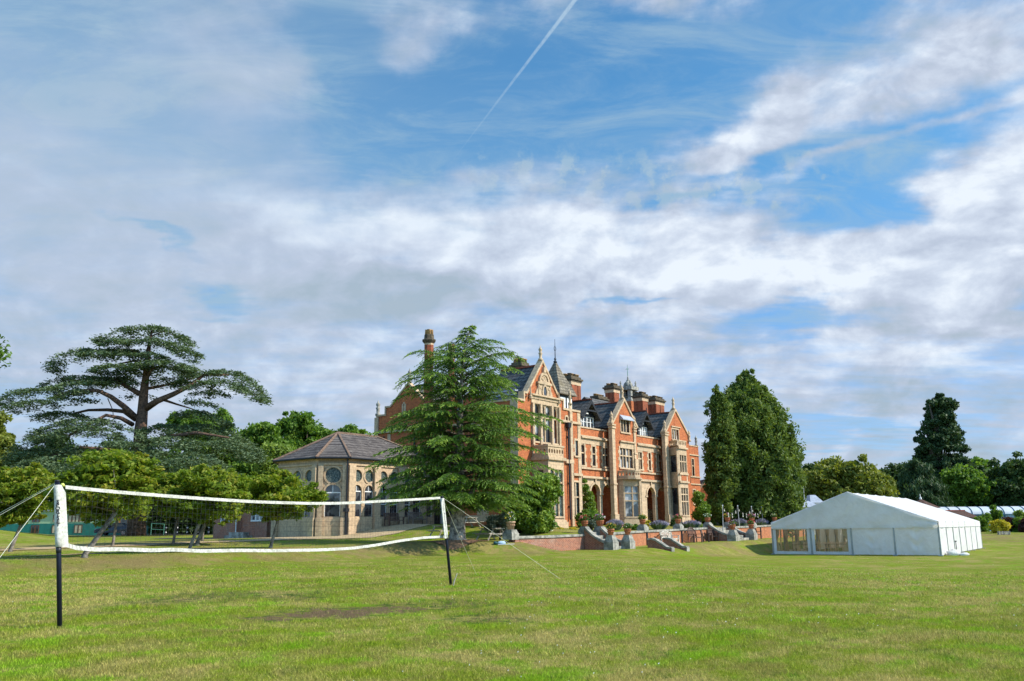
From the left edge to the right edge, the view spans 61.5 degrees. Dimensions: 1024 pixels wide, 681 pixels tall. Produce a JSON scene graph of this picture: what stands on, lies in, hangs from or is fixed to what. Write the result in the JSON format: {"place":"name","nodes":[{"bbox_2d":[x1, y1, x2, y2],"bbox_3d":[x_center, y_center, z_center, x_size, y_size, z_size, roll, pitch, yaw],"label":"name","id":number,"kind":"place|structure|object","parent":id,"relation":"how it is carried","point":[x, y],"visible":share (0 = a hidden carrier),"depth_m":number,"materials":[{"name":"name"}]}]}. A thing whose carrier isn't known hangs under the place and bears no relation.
{"place":"outdoors","nodes":[
{"label":"outdoors","id":0,"kind":"place"},
{"bbox_2d":[43,534,212,535],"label":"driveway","id":1,"kind":"structure","parent":0,"point":[122,535],"depth_m":101.77,"materials":[{"name":"grey asphalt"}]},
{"bbox_2d":[94,523,126,535],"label":"parked car","id":2,"kind":"object","parent":1,"relation":"on","point":[121,529],"visible":0.52,"depth_m":103.05,"materials":[{"name":"paint"}]},
{"bbox_2d":[0,539,283,550],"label":"gravel path","id":3,"kind":"structure","parent":0,"point":[30,548],"depth_m":47.20,"materials":[{"name":"beige gravel"}]},
{"bbox_2d":[267,524,430,539],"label":"gravel path","id":4,"kind":"structure","parent":0,"point":[383,531],"depth_m":62.66,"materials":[{"name":"beige gravel"}]},
{"bbox_2d":[0,524,1023,680],"bbox_3d":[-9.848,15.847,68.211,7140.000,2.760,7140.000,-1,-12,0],"label":"ground","id":5,"kind":"structure","parent":0,"point":[1001,552],"depth_m":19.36,"materials":[{"name":"green plant"}]},
{"bbox_2d":[0,334,11,367],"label":"broadleaf tree","id":6,"kind":"object","parent":5,"relation":"on","point":[2,353],"visible":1,"depth_m":44.95,"materials":[{"name":"green plant"}]},
{"bbox_2d":[0,410,20,479],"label":"broadleaf tree","id":7,"kind":"object","parent":5,"relation":"on","point":[6,440],"visible":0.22,"depth_m":124.33,"materials":[{"name":"green plant"}]},
{"bbox_2d":[0,462,67,551],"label":"lawn tree","id":8,"kind":"object","parent":5,"relation":"on","point":[23,484],"visible":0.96,"depth_m":40.67,"materials":[{"name":"green plant"}]},
{"bbox_2d":[2,433,87,509],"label":"broadleaf tree","id":9,"kind":"object","parent":5,"relation":"on","point":[59,446],"visible":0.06,"depth_m":119.61,"materials":[{"name":"green plant"}]},
{"bbox_2d":[55,480,61,627],"bbox_3d":[-7.342,3.486,13.921,0.366,2.436,0.084,-1,-12,0],"label":"net post","id":10,"kind":"object","parent":5,"relation":"on","point":[59,581],"visible":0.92,"depth_m":13.81,"materials":[{"name":"metal"}]},
{"bbox_2d":[54,483,447,552],"bbox_3d":[-4.627,3.943,18.770,0.210,1.318,11.334,-8,-14,29],"label":"volleyball net","id":11,"kind":"object","parent":10,"relation":"attached to","point":[60,524],"visible":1,"depth_m":16.57,"materials":[{"name":"white"}]},
{"bbox_2d":[0,510,150,535],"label":"prefab hall","id":12,"kind":"structure","parent":5,"relation":"on","point":[42,526],"depth_m":110.55,"materials":[{"name":"teal paint"}]},
{"bbox_2d":[43,448,164,557],"bbox_3d":[-16.861,6.795,35.935,4.393,4.636,4.828,-6,-14,25],"label":"lawn tree","id":13,"kind":"object","parent":5,"relation":"on","point":[118,469],"visible":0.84,"depth_m":35.13,"materials":[{"name":"green plant"}]},
{"bbox_2d":[109,490,161,546],"bbox_3d":[-21.083,9.033,46.169,3.702,4.183,3.565,11,-17,-42],"label":"lawn tree","id":14,"kind":"object","parent":5,"relation":"on","point":[132,516],"visible":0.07,"depth_m":45.97,"materials":[{"name":"green plant"}]},
{"bbox_2d":[0,323,273,535],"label":"cedar tree","id":15,"kind":"object","parent":5,"relation":"on","point":[246,449],"visible":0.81,"depth_m":98.32,"materials":[{"name":"green plant"}]},
{"bbox_2d":[147,471,186,543],"bbox_3d":[-19.277,9.531,48.910,3.879,4.238,5.102,9,-16,-38],"label":"lawn tree","id":16,"kind":"object","parent":5,"relation":"on","point":[164,485],"visible":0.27,"depth_m":48.18,"materials":[{"name":"green plant"}]},
{"bbox_2d":[145,503,213,534],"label":"hedge","id":17,"kind":"object","parent":5,"relation":"on","point":[170,525],"visible":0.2,"depth_m":108.62,"materials":[{"name":"green plant"}]},
{"bbox_2d":[156,409,226,476],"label":"broadleaf tree","id":18,"kind":"object","parent":5,"relation":"on","point":[170,419],"visible":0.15,"depth_m":124.49,"materials":[{"name":"green plant"}]},
{"bbox_2d":[160,463,252,548],"bbox_3d":[-14.282,7.863,40.249,4.081,4.164,5.120,-1,-12,0],"label":"lawn tree","id":19,"kind":"object","parent":5,"relation":"on","point":[203,480],"visible":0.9,"depth_m":39.48,"materials":[{"name":"green plant"}]},
{"bbox_2d":[187,483,252,545],"bbox_3d":[-16.255,9.413,48.117,4.012,4.223,3.680,-1,-12,0],"label":"lawn tree","id":20,"kind":"object","parent":5,"relation":"on","point":[210,522],"visible":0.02,"depth_m":47.80,"materials":[{"name":"green plant"}]},
{"bbox_2d":[204,407,241,472],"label":"broadleaf tree","id":21,"kind":"object","parent":5,"relation":"on","point":[226,415],"visible":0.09,"depth_m":128.48,"materials":[{"name":"green plant"}]},
{"bbox_2d":[213,499,270,538],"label":"brick outbuilding","id":22,"kind":"structure","parent":5,"relation":"on","point":[242,530],"depth_m":70.34,"materials":[{"name":"red brick"}]},
{"bbox_2d":[225,421,295,476],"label":"broadleaf tree","id":23,"kind":"object","parent":5,"relation":"on","point":[263,432],"visible":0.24,"depth_m":118.19,"materials":[{"name":"green plant"}]},
{"bbox_2d":[252,441,294,475],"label":"broadleaf tree","id":24,"kind":"object","parent":5,"relation":"on","point":[272,450],"visible":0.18,"depth_m":103.26,"materials":[{"name":"green plant"}]},
{"bbox_2d":[242,467,328,547],"bbox_3d":[-11.609,8.492,43.559,4.308,4.172,5.197,10,-16,-39],"label":"lawn tree","id":25,"kind":"object","parent":5,"relation":"on","point":[275,484],"visible":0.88,"depth_m":42.70,"materials":[{"name":"green plant"}]},
{"bbox_2d":[275,410,334,448],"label":"broadleaf tree","id":26,"kind":"object","parent":5,"relation":"on","point":[301,429],"visible":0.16,"depth_m":125.69,"materials":[{"name":"green plant"}]},
{"bbox_2d":[334,423,371,434],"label":"broadleaf tree","id":27,"kind":"object","parent":5,"relation":"on","point":[350,428],"visible":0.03,"depth_m":133.31,"materials":[{"name":"green plant"}]},
{"bbox_2d":[270,431,453,536],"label":"garden pavilion","id":28,"kind":"structure","parent":5,"relation":"on","point":[335,464],"depth_m":65.31,"materials":[{"name":"stone"}]},
{"bbox_2d":[302,468,311,516],"bbox_3d":[-15.204,11.373,64.367,1.120,3.569,0.140,-10,-15,36],"label":"window","id":29,"kind":"structure","parent":28,"relation":"in","point":[309,472],"depth_m":64.66,"materials":[{"name":"stone"}]},
{"bbox_2d":[322,466,342,516],"bbox_3d":[-13.334,11.196,63.984,1.420,3.717,0.140,1,-12,-8],"label":"window","id":30,"kind":"structure","parent":28,"relation":"in","point":[333,475],"depth_m":64.02,"materials":[{"name":"glass"}]},
{"bbox_2d":[355,468,363,515],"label":"window","id":31,"kind":"structure","parent":28,"relation":"in","point":[359,492],"depth_m":65.06,"materials":[{"name":"stone"}]},
{"bbox_2d":[363,469,373,515],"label":"window","id":32,"kind":"structure","parent":28,"relation":"in","point":[367,491],"depth_m":65.81,"materials":[{"name":"glass"}]},
{"bbox_2d":[380,470,388,516],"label":"window","id":33,"kind":"structure","parent":28,"relation":"in","point":[383,474],"depth_m":67.09,"materials":[{"name":"stone"}]},
{"bbox_2d":[388,470,397,516],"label":"window","id":34,"kind":"structure","parent":28,"relation":"in","point":[392,509],"depth_m":67.82,"materials":[{"name":"glass"}]},
{"bbox_2d":[383,513,403,525],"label":"garden bench","id":35,"kind":"object","parent":5,"relation":"on","point":[395,516],"visible":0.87,"depth_m":66.64,"materials":[{"name":"brown wood"}]},
{"bbox_2d":[407,512,427,523],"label":"garden bench","id":36,"kind":"object","parent":5,"relation":"on","point":[413,515],"visible":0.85,"depth_m":68.60,"materials":[{"name":"brown wood"}]},
{"bbox_2d":[441,496,451,584],"bbox_3d":[-1.780,5.467,23.358,0.345,2.458,0.084,-1,-12,0],"label":"net post","id":37,"kind":"object","parent":5,"relation":"on","point":[448,560],"visible":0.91,"depth_m":23.22,"materials":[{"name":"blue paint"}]},
{"bbox_2d":[427,540,485,549],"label":"bare earth","id":38,"kind":"structure","parent":5,"relation":"on","point":[454,544],"depth_m":49.83,"materials":[{"name":"brown soil"}]},
{"bbox_2d":[364,325,562,539],"bbox_3d":[-3.167,5.673,53.073,12.563,13.384,13.096,-1,-12,0],"label":"spreading conifer","id":39,"kind":"object","parent":5,"relation":"on","point":[449,485],"visible":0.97,"depth_m":51.06,"materials":[{"name":"green plant"}]},
{"bbox_2d":[472,528,504,540],"bbox_3d":[-1.281,12.158,53.932,1.700,0.777,1.800,9,-15,-37],"label":"picnic table","id":40,"kind":"object","parent":5,"relation":"on","point":[490,534],"visible":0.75,"depth_m":53.52,"materials":[{"name":"grey wood"}]},
{"bbox_2d":[483,512,512,539],"bbox_3d":[-0.864,11.733,54.310,1.895,1.882,2.283,-1,-12,0],"label":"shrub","id":41,"kind":"object","parent":5,"relation":"on","point":[496,521],"visible":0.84,"depth_m":53.86,"materials":[{"name":"green plant"}]},
{"bbox_2d":[502,529,518,539],"bbox_3d":[-0.072,11.396,50.489,0.702,0.582,0.702,-10,-15,36],"label":"stone pedestal","id":42,"kind":"object","parent":5,"relation":"on","point":[510,534],"visible":0.98,"depth_m":50.25,"materials":[{"name":"grey stone"}]},
{"bbox_2d":[504,512,516,529],"bbox_3d":[-0.099,10.607,50.641,0.804,1.073,0.804,-1,-12,0],"label":"flower pot","id":43,"kind":"object","parent":42,"relation":"on","point":[510,525],"visible":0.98,"depth_m":50.48,"materials":[{"name":"ceramic"}]},
{"bbox_2d":[503,472,563,533],"bbox_3d":[1.368,11.210,57.718,3.881,4.725,4.323,-8,-14,31],"label":"magnolia shrub","id":44,"kind":"object","parent":5,"relation":"on","point":[538,518],"visible":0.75,"depth_m":56.78,"materials":[{"name":"green plant"}]},
{"bbox_2d":[374,329,700,527],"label":"country house","id":45,"kind":"structure","parent":5,"relation":"on","point":[630,454],"depth_m":74.38,"materials":[{"name":"brick"}]},
{"bbox_2d":[530,403,558,444],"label":"window","id":46,"kind":"structure","parent":45,"relation":"in","point":[546,409],"depth_m":66.05,"materials":[{"name":"stone"}]},
{"bbox_2d":[550,468,564,517],"bbox_3d":[3.283,11.239,63.247,0.222,3.574,1.781,-10,-15,36],"label":"window","id":47,"kind":"structure","parent":45,"relation":"in","point":[558,507],"depth_m":63.50,"materials":[{"name":"stone"}]},
{"bbox_2d":[574,480,578,516],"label":"window","id":48,"kind":"structure","parent":45,"relation":"in","point":[576,494],"depth_m":68.05,"materials":[{"name":"stone"}]},
{"bbox_2d":[581,443,586,466],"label":"window","id":49,"kind":"structure","parent":45,"relation":"in","point":[583,451],"depth_m":71.85,"materials":[{"name":"stone"}]},
{"bbox_2d":[590,445,597,467],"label":"window","id":50,"kind":"structure","parent":45,"relation":"in","point":[593,452],"depth_m":73.12,"materials":[{"name":"stone"}]},
{"bbox_2d":[601,446,609,468],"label":"window","id":51,"kind":"structure","parent":45,"relation":"in","point":[605,454],"depth_m":74.59,"materials":[{"name":"stone"}]},
{"bbox_2d":[620,420,630,434],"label":"window","id":52,"kind":"structure","parent":45,"relation":"in","point":[624,426],"depth_m":76.67,"materials":[{"name":"stone"}]},
{"bbox_2d":[618,446,634,469],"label":"window","id":53,"kind":"structure","parent":45,"relation":"in","point":[625,455],"depth_m":76.03,"materials":[{"name":"stone"}]},
{"bbox_2d":[618,480,642,518],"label":"bay window","id":54,"kind":"structure","parent":45,"relation":"in","point":[621,483],"depth_m":74.01,"materials":[{"name":"stone"}]},
{"bbox_2d":[625,486,638,517],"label":"window","id":55,"kind":"structure","parent":45,"relation":"in","point":[631,492],"depth_m":74.01,"materials":[{"name":"glass"}]},
{"bbox_2d":[637,450,643,470],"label":"window","id":56,"kind":"structure","parent":45,"relation":"in","point":[638,455],"depth_m":79.52,"materials":[{"name":"stone"}]},
{"bbox_2d":[655,453,662,472],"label":"window","id":57,"kind":"structure","parent":45,"relation":"in","point":[657,456],"depth_m":82.32,"materials":[{"name":"glass"}]},
{"bbox_2d":[670,455,676,471],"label":"window","id":58,"kind":"structure","parent":45,"relation":"in","point":[673,457],"depth_m":81.68,"materials":[{"name":"glass"}]},
{"bbox_2d":[672,488,678,514],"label":"window","id":59,"kind":"structure","parent":45,"relation":"in","point":[674,490],"depth_m":80.94,"materials":[{"name":"glass"}]},
{"bbox_2d":[669,449,689,523],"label":"bay window","id":60,"kind":"structure","parent":45,"relation":"in","point":[675,477],"depth_m":81.34,"materials":[{"name":"stone"}]},
{"bbox_2d":[680,455,687,473],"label":"window","id":61,"kind":"structure","parent":45,"relation":"in","point":[682,461],"depth_m":81.90,"materials":[{"name":"stone"}]},
{"bbox_2d":[681,488,689,516],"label":"window","id":62,"kind":"structure","parent":45,"relation":"in","point":[683,490],"depth_m":81.10,"materials":[{"name":"stone"}]},
{"bbox_2d":[509,534,584,550],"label":"garden wall","id":63,"kind":"structure","parent":5,"relation":"on","point":[567,542],"depth_m":54.03,"materials":[{"name":"brick"}]},
{"bbox_2d":[574,508,600,527],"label":"rounded bush","id":64,"kind":"object","parent":5,"relation":"on","point":[590,513],"visible":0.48,"depth_m":65.13,"materials":[{"name":"green plant"}]},
{"bbox_2d":[582,479,597,512],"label":"climbing plant","id":65,"kind":"object","parent":5,"relation":"on","point":[588,497],"visible":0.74,"depth_m":70.25,"materials":[{"name":"green plant"}]},
{"bbox_2d":[593,526,606,534],"bbox_3d":[6.004,12.972,58.490,0.763,0.673,0.763,-10,-15,36],"label":"stone pedestal","id":66,"kind":"object","parent":5,"relation":"on","point":[596,529],"visible":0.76,"depth_m":58.31,"materials":[{"name":"grey stone"}]},
{"bbox_2d":[595,514,604,525],"bbox_3d":[5.989,12.241,58.653,0.835,0.856,0.844,-1,-12,0],"label":"flower pot","id":67,"kind":"object","parent":66,"relation":"on","point":[598,520],"visible":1,"depth_m":58.46,"materials":[{"name":"ceramic"}]},
{"bbox_2d":[584,527,622,549],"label":"garden steps","id":68,"kind":"structure","parent":5,"relation":"on","point":[593,540],"depth_m":56.22,"materials":[{"name":"stone"}]},
{"bbox_2d":[604,535,618,549],"bbox_3d":[6.381,13.017,55.370,0.702,0.948,0.702,-10,-15,36],"label":"stone pedestal","id":69,"kind":"object","parent":5,"relation":"on","point":[611,542],"visible":0.88,"depth_m":55.15,"materials":[{"name":"grey stone"}]},
{"bbox_2d":[606,523,615,534],"bbox_3d":[6.354,12.161,55.556,0.765,0.804,0.697,9,-15,-37],"label":"flower pot","id":70,"kind":"object","parent":69,"relation":"on","point":[610,529],"visible":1,"depth_m":55.42,"materials":[{"name":"ceramic"}]},
{"bbox_2d":[606,518,623,529],"bbox_3d":[7.620,13.562,63.545,0.909,0.884,2.244,-10,-15,36],"label":"lavender bush","id":71,"kind":"object","parent":5,"relation":"on","point":[619,524],"visible":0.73,"depth_m":63.26,"materials":[{"name":"purple plant"}]},
{"bbox_2d":[621,535,634,548],"bbox_3d":[7.663,13.322,56.840,0.702,0.945,0.702,-10,-15,36],"label":"stone pedestal","id":72,"kind":"object","parent":5,"relation":"on","point":[627,541],"visible":0.88,"depth_m":56.60,"materials":[{"name":"grey stone"}]},
{"bbox_2d":[622,523,632,534],"bbox_3d":[7.645,12.480,57.013,0.709,0.774,0.702,-1,-12,0],"label":"flower pot","id":73,"kind":"object","parent":72,"relation":"on","point":[627,531],"visible":1,"depth_m":56.87,"materials":[{"name":"ceramic"}]},
{"bbox_2d":[649,520,668,528],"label":"lavender bush","id":74,"kind":"object","parent":5,"relation":"on","point":[659,524],"visible":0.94,"depth_m":67.65,"materials":[{"name":"purple plant"}]},
{"bbox_2d":[613,527,707,545],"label":"garden wall","id":75,"kind":"structure","parent":5,"relation":"on","point":[640,538],"depth_m":64.80,"materials":[{"name":"brick"}]},
{"bbox_2d":[647,537,689,551],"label":"bank steps","id":76,"kind":"structure","parent":5,"relation":"on","point":[669,544],"depth_m":58.35,"materials":[{"name":"stone"}]},
{"bbox_2d":[659,529,679,541],"bbox_3d":[11.808,14.744,64.580,0.818,1.087,1.860,-10,-15,36],"label":"garden bench","id":77,"kind":"object","parent":5,"relation":"on","point":[670,535],"visible":0.74,"depth_m":64.80,"materials":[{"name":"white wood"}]},
{"bbox_2d":[681,520,700,527],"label":"lavender bush","id":78,"kind":"object","parent":5,"relation":"on","point":[692,524],"visible":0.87,"depth_m":71.75,"materials":[{"name":"purple plant"}]},
{"bbox_2d":[687,527,702,542],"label":"garden chair","id":79,"kind":"object","parent":5,"relation":"on","point":[692,532],"visible":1,"depth_m":67.91,"materials":[{"name":"brown wood"}]},
{"bbox_2d":[691,490,710,521],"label":"tall shrub","id":80,"kind":"object","parent":5,"relation":"on","point":[701,506],"visible":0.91,"depth_m":83.05,"materials":[{"name":"green plant"}]},
{"bbox_2d":[702,384,741,525],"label":"slim conifer","id":81,"kind":"object","parent":5,"relation":"on","point":[720,448],"visible":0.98,"depth_m":86.61,"materials":[{"name":"green plant"}]},
{"bbox_2d":[707,523,749,540],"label":"garden steps","id":82,"kind":"structure","parent":5,"relation":"on","point":[723,535],"depth_m":71.53,"materials":[{"name":"stone"}]},
{"bbox_2d":[727,530,739,540],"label":"stone pedestal","id":83,"kind":"object","parent":5,"relation":"on","point":[732,535],"visible":0.93,"depth_m":70.07,"materials":[{"name":"grey stone"}]},
{"bbox_2d":[728,396,745,499],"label":"slim conifer","id":84,"kind":"object","parent":5,"relation":"on","point":[734,408],"visible":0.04,"depth_m":89.62,"materials":[{"name":"green plant"}]},
{"bbox_2d":[746,529,757,539],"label":"stone pedestal","id":85,"kind":"object","parent":5,"relation":"on","point":[751,534],"visible":0.93,"depth_m":73.35,"materials":[{"name":"grey stone"}]},
{"bbox_2d":[701,368,807,536],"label":"tall conifer","id":86,"kind":"object","parent":5,"relation":"on","point":[773,478],"visible":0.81,"depth_m":87.71,"materials":[{"name":"green plant"}]},
{"bbox_2d":[726,525,804,537],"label":"garden wall","id":87,"kind":"structure","parent":5,"relation":"on","point":[765,530],"depth_m":81.52,"materials":[{"name":"brick"}]},
{"bbox_2d":[803,495,822,534],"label":"conservatory","id":88,"kind":"object","parent":5,"relation":"on","point":[813,500],"visible":0.05,"depth_m":103.69,"materials":[{"name":"white paint"}]},
{"bbox_2d":[802,453,876,500],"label":"broadleaf tree","id":89,"kind":"object","parent":5,"relation":"on","point":[826,480],"visible":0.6,"depth_m":115.34,"materials":[{"name":"green plant"}]},
{"bbox_2d":[842,465,899,497],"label":"broadleaf tree","id":90,"kind":"object","parent":5,"relation":"on","point":[880,483],"visible":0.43,"depth_m":113.47,"materials":[{"name":"green plant"}]},
{"bbox_2d":[771,492,982,555],"bbox_3d":[31.573,15.532,73.228,12.480,4.676,21.760,-9,-15,34],"label":"marquee","id":91,"kind":"object","parent":5,"relation":"on","point":[863,524],"visible":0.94,"depth_m":64.80,"materials":[{"name":"fabric"}]},
{"bbox_2d":[880,460,909,488],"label":"broadleaf tree","id":92,"kind":"object","parent":5,"relation":"on","point":[892,467],"visible":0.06,"depth_m":160.96,"materials":[{"name":"green plant"}]},
{"bbox_2d":[897,457,953,506],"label":"broadleaf tree","id":93,"kind":"object","parent":5,"relation":"on","point":[917,479],"visible":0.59,"depth_m":130.76,"materials":[{"name":"green plant"}]},
{"bbox_2d":[912,392,978,482],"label":"giant conifer","id":94,"kind":"object","parent":5,"relation":"on","point":[941,430],"visible":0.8,"depth_m":148.34,"materials":[{"name":"green plant"}]},
{"bbox_2d":[946,549,968,555],"bbox_3d":[32.048,15.334,61.922,1.559,0.670,0.862,-4,-13,17],"label":"canvas heap","id":95,"kind":"object","parent":5,"relation":"on","point":[952,552],"visible":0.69,"depth_m":61.69,"materials":[{"name":"white fabric"}]},
{"bbox_2d":[945,510,975,518],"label":"tiled shed","id":96,"kind":"structure","parent":5,"relation":"on","point":[965,513],"depth_m":119.39,"materials":[{"name":"brown tile"}]},
{"bbox_2d":[936,463,996,506],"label":"broadleaf tree","id":97,"kind":"object","parent":5,"relation":"on","point":[968,486],"visible":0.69,"depth_m":134.68,"materials":[{"name":"green plant"}]},
{"bbox_2d":[939,506,1023,530],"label":"glazed walkway","id":98,"kind":"structure","parent":5,"relation":"on","point":[979,511],"depth_m":121.98,"materials":[{"name":"glass"}]},
{"bbox_2d":[973,512,992,531],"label":"clipped hedge","id":99,"kind":"object","parent":5,"relation":"on","point":[984,518],"visible":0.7,"depth_m":113.97,"materials":[{"name":"green plant"}]},
{"bbox_2d":[971,456,998,471],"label":"broadleaf tree","id":100,"kind":"object","parent":5,"relation":"on","point":[979,461],"visible":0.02,"depth_m":195.76,"materials":[{"name":"green plant"}]},
{"bbox_2d":[989,504,1003,520],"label":"young tree","id":101,"kind":"object","parent":5,"relation":"on","point":[995,514],"visible":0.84,"depth_m":119.03,"materials":[{"name":"green plant"}]},
{"bbox_2d":[988,519,1012,532],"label":"golden bush","id":102,"kind":"object","parent":5,"relation":"on","point":[999,525],"visible":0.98,"depth_m":109.92,"materials":[{"name":"yellow plant"}]},
{"bbox_2d":[983,450,1023,505],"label":"broadleaf tree","id":103,"kind":"object","parent":5,"relation":"on","point":[1007,476],"visible":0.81,"depth_m":133.26,"materials":[{"name":"green plant"}]},
{"bbox_2d":[1011,517,1021,531],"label":"clipped hedge","id":104,"kind":"object","parent":5,"relation":"on","point":[1016,522],"visible":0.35,"depth_m":112.84,"materials":[{"name":"green plant"}]},
{"bbox_2d":[0,0,1023,479],"label":"sky","id":105,"kind":"structure","parent":0,"point":[824,199],"materials":[{"name":"blue"}]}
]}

